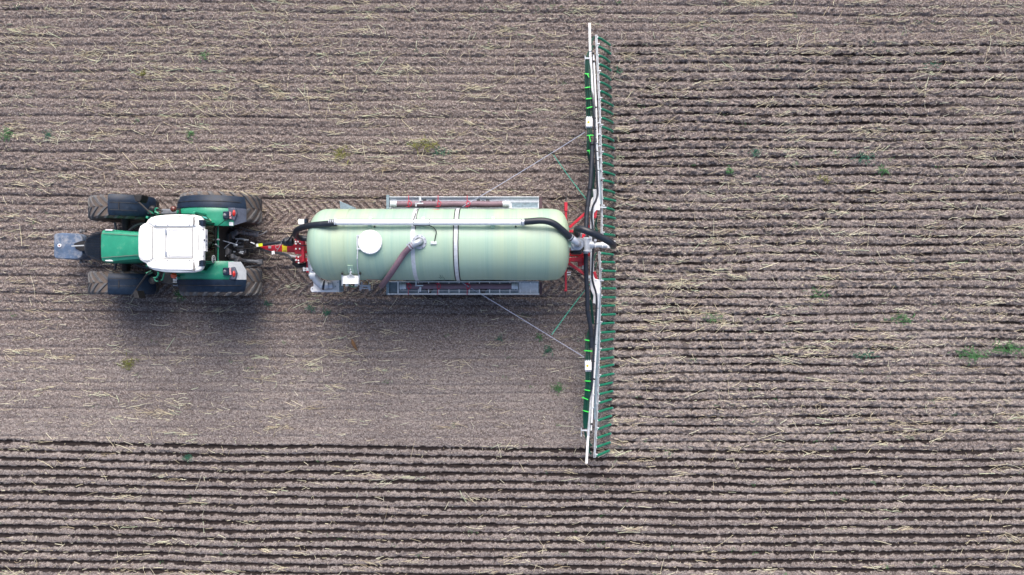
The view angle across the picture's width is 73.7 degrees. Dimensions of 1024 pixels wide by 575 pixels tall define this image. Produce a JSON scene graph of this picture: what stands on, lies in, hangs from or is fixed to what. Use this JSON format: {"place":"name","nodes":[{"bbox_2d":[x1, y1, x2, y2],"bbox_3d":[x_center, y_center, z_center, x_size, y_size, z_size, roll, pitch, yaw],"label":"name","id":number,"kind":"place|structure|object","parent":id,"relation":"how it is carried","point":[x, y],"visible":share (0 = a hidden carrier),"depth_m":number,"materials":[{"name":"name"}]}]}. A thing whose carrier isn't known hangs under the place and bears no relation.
{"place":"outdoors","nodes":[
{"label":"outdoors","id":0,"kind":"place"},
{"bbox_2d":[0,0,1023,574],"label":"field soil","id":1,"kind":"structure","parent":0,"point":[706,512],"depth_m":19.01,"materials":[{"name":"brown soil"}]},
{"bbox_2d":[0,125,15,141],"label":"weed tuft","id":2,"kind":"object","parent":1,"relation":"on","point":[4,133],"visible":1,"depth_m":18.93,"materials":[{"name":"green plant"}]},
{"bbox_2d":[42,128,53,137],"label":"weed tuft","id":3,"kind":"object","parent":1,"relation":"on","point":[48,134],"visible":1,"depth_m":18.98,"materials":[{"name":"green plant"}]},
{"bbox_2d":[119,352,137,369],"bbox_3d":[-10.668,2.072,18.938,0.518,0.194,0.541,33,90,0],"label":"weed tuft","id":4,"kind":"object","parent":1,"relation":"on","point":[127,363],"visible":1,"depth_m":18.96,"materials":[{"name":"plant"}]},
{"bbox_2d":[54,191,266,298],"bbox_3d":[-9.303,-1.069,17.550,5.460,2.934,2.683,0,90,0],"label":"tractor","id":5,"kind":"object","parent":1,"relation":"on","point":[194,243],"visible":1,"depth_m":17.11,"materials":[{"name":"metal"}]},
{"bbox_2d":[181,452,192,462],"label":"weed tuft","id":6,"kind":"object","parent":1,"relation":"on","point":[186,456],"visible":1,"depth_m":18.97,"materials":[{"name":"green plant"}]},
{"bbox_2d":[186,129,196,142],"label":"weed tuft","id":7,"kind":"object","parent":1,"relation":"on","point":[190,132],"visible":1,"depth_m":18.97,"materials":[{"name":"green plant"}]},
{"bbox_2d":[331,145,349,164],"bbox_3d":[-4.756,-3.676,18.944,0.621,0.215,0.606,0,90,0],"label":"weed tuft","id":8,"kind":"object","parent":1,"relation":"on","point":[340,152],"visible":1,"depth_m":18.96,"materials":[{"name":"plant"}]},
{"bbox_2d":[351,339,356,349],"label":"dry stalk","id":9,"kind":"object","parent":1,"relation":"on","point":[353,344],"visible":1,"depth_m":18.92,"materials":[{"name":"brown plant"}]},
{"bbox_2d":[254,195,589,296],"bbox_3d":[-2.369,-1.080,17.472,8.937,3.095,2.632,0,90,0],"label":"tank trailer","id":10,"kind":"object","parent":1,"relation":"on","point":[524,238],"visible":0.94,"depth_m":16.32,"materials":[{"name":"green metal"}]},
{"bbox_2d":[390,195,508,207],"bbox_3d":[-1.607,-2.220,17.647,3.054,0.204,0.316,0,90,0],"label":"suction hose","id":11,"kind":"object","parent":10,"relation":"on","point":[438,204],"visible":1,"depth_m":17.59,"materials":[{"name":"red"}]},
{"bbox_2d":[399,283,517,294],"bbox_3d":[-1.373,0.031,17.647,3.046,0.204,0.316,0,90,0],"label":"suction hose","id":12,"kind":"object","parent":10,"relation":"on","point":[438,286],"visible":0.99,"depth_m":17.59,"materials":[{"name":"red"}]},
{"bbox_2d":[462,132,584,206],"bbox_3d":[0.318,-3.070,17.710,3.755,0.335,0.015,-32,90,0],"label":"rope","id":13,"kind":"object","parent":10,"relation":"attached to","point":[524,169],"visible":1,"depth_m":17.82,"materials":[{"name":"grey fabric"}]},
{"bbox_2d":[463,283,583,356],"bbox_3d":[0.309,0.853,17.710,3.716,0.336,0.015,32,90,0],"label":"rope","id":14,"kind":"object","parent":10,"relation":"attached to","point":[525,321],"visible":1,"depth_m":17.83,"materials":[{"name":"grey fabric"}]},
{"bbox_2d":[407,137,438,152],"bbox_3d":[-2.466,-3.962,18.953,0.923,0.187,0.535,-17,90,0],"label":"weed tuft","id":15,"kind":"object","parent":1,"relation":"on","point":[424,144],"visible":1,"depth_m":18.95,"materials":[{"name":"yellow plant"}]},
{"bbox_2d":[433,147,451,155],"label":"weed tuft","id":16,"kind":"object","parent":1,"relation":"on","point":[443,151],"visible":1,"depth_m":19.00,"materials":[{"name":"green plant"}]},
{"bbox_2d":[0,0,1023,574],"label":"straw","id":17,"kind":"object","parent":1,"relation":"on","point":[402,70],"visible":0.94,"depth_m":18.98,"materials":[{"name":"beige plant"}]},
{"bbox_2d":[0,0,1023,574],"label":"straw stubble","id":18,"kind":"object","parent":1,"relation":"on","point":[624,302],"visible":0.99,"depth_m":18.99,"materials":[{"name":"beige plant"}]},
{"bbox_2d":[543,343,553,356],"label":"weed tuft","id":19,"kind":"object","parent":1,"relation":"on","point":[547,350],"visible":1,"depth_m":18.96,"materials":[{"name":"green plant"}]},
{"bbox_2d":[551,382,562,394],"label":"weed tuft","id":20,"kind":"object","parent":1,"relation":"on","point":[558,388],"visible":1,"depth_m":18.98,"materials":[{"name":"green plant"}]},
{"bbox_2d":[703,312,721,322],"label":"weed tuft","id":21,"kind":"object","parent":1,"relation":"on","point":[711,316],"visible":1,"depth_m":18.93,"materials":[{"name":"green plant"}]},
{"bbox_2d":[748,148,761,156],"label":"weed tuft","id":22,"kind":"object","parent":1,"relation":"on","point":[756,150],"visible":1,"depth_m":18.93,"materials":[{"name":"green plant"}]},
{"bbox_2d":[806,287,828,300],"bbox_3d":[8.493,0.160,18.964,0.676,0.183,0.488,43,90,0],"label":"weed tuft","id":23,"kind":"object","parent":1,"relation":"on","point":[827,294],"visible":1,"depth_m":18.96,"materials":[{"name":"green plant"}]},
{"bbox_2d":[847,151,876,164],"bbox_3d":[9.680,-3.603,18.965,0.960,0.174,0.414,10,90,0],"label":"weed tuft","id":24,"kind":"object","parent":1,"relation":"on","point":[859,160],"visible":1,"depth_m":18.95,"materials":[{"name":"green plant"}]},
{"bbox_2d":[851,349,880,358],"bbox_3d":[9.797,1.856,18.944,0.789,0.147,0.328,-6,90,0],"label":"weed tuft","id":25,"kind":"object","parent":1,"relation":"on","point":[869,354],"visible":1,"depth_m":18.93,"materials":[{"name":"green plant"}]},
{"bbox_2d":[878,164,889,176],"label":"weed tuft","id":26,"kind":"object","parent":1,"relation":"on","point":[882,170],"visible":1,"depth_m":18.97,"materials":[{"name":"green plant"}]},
{"bbox_2d":[884,311,914,325],"bbox_3d":[10.922,0.871,18.929,1.267,0.218,0.452,0,90,0],"label":"weed tuft","id":27,"kind":"object","parent":1,"relation":"on","point":[900,316],"visible":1,"depth_m":18.94,"materials":[{"name":"green plant"}]},
{"bbox_2d":[949,344,990,365],"bbox_3d":[12.691,1.835,18.914,1.179,0.296,0.605,-18,90,0],"label":"weed tuft","id":28,"kind":"object","parent":1,"relation":"on","point":[975,356],"visible":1,"depth_m":18.93,"materials":[{"name":"green plant"}]},
{"bbox_2d":[987,339,1023,355],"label":"weed tuft","id":29,"kind":"object","parent":1,"relation":"on","point":[1007,349],"visible":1,"depth_m":18.92,"materials":[{"name":"green plant"}]},
{"bbox_2d":[568,23,616,463],"bbox_3d":[2.182,-1.162,17.626,1.445,2.672,11.580,0,90,0],"label":"spreader boom","id":30,"kind":"object","parent":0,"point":[593,206],"visible":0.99,"depth_m":17.93,"materials":[{"name":"grey metal"}]},
{"bbox_2d":[554,156,585,198],"bbox_3d":[1.560,-2.817,17.826,0.018,0.168,1.589,-37,90,0],"label":"rope","id":31,"kind":"object","parent":30,"relation":"attached to","point":[569,177],"visible":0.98,"depth_m":17.87,"materials":[{"name":"teal"}]},
{"bbox_2d":[551,284,589,334],"bbox_3d":[1.534,0.564,17.826,0.018,0.168,1.675,37,90,0],"label":"rope","id":32,"kind":"object","parent":30,"relation":"attached to","point":[568,311],"visible":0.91,"depth_m":17.88,"materials":[{"name":"teal"}]}
]}

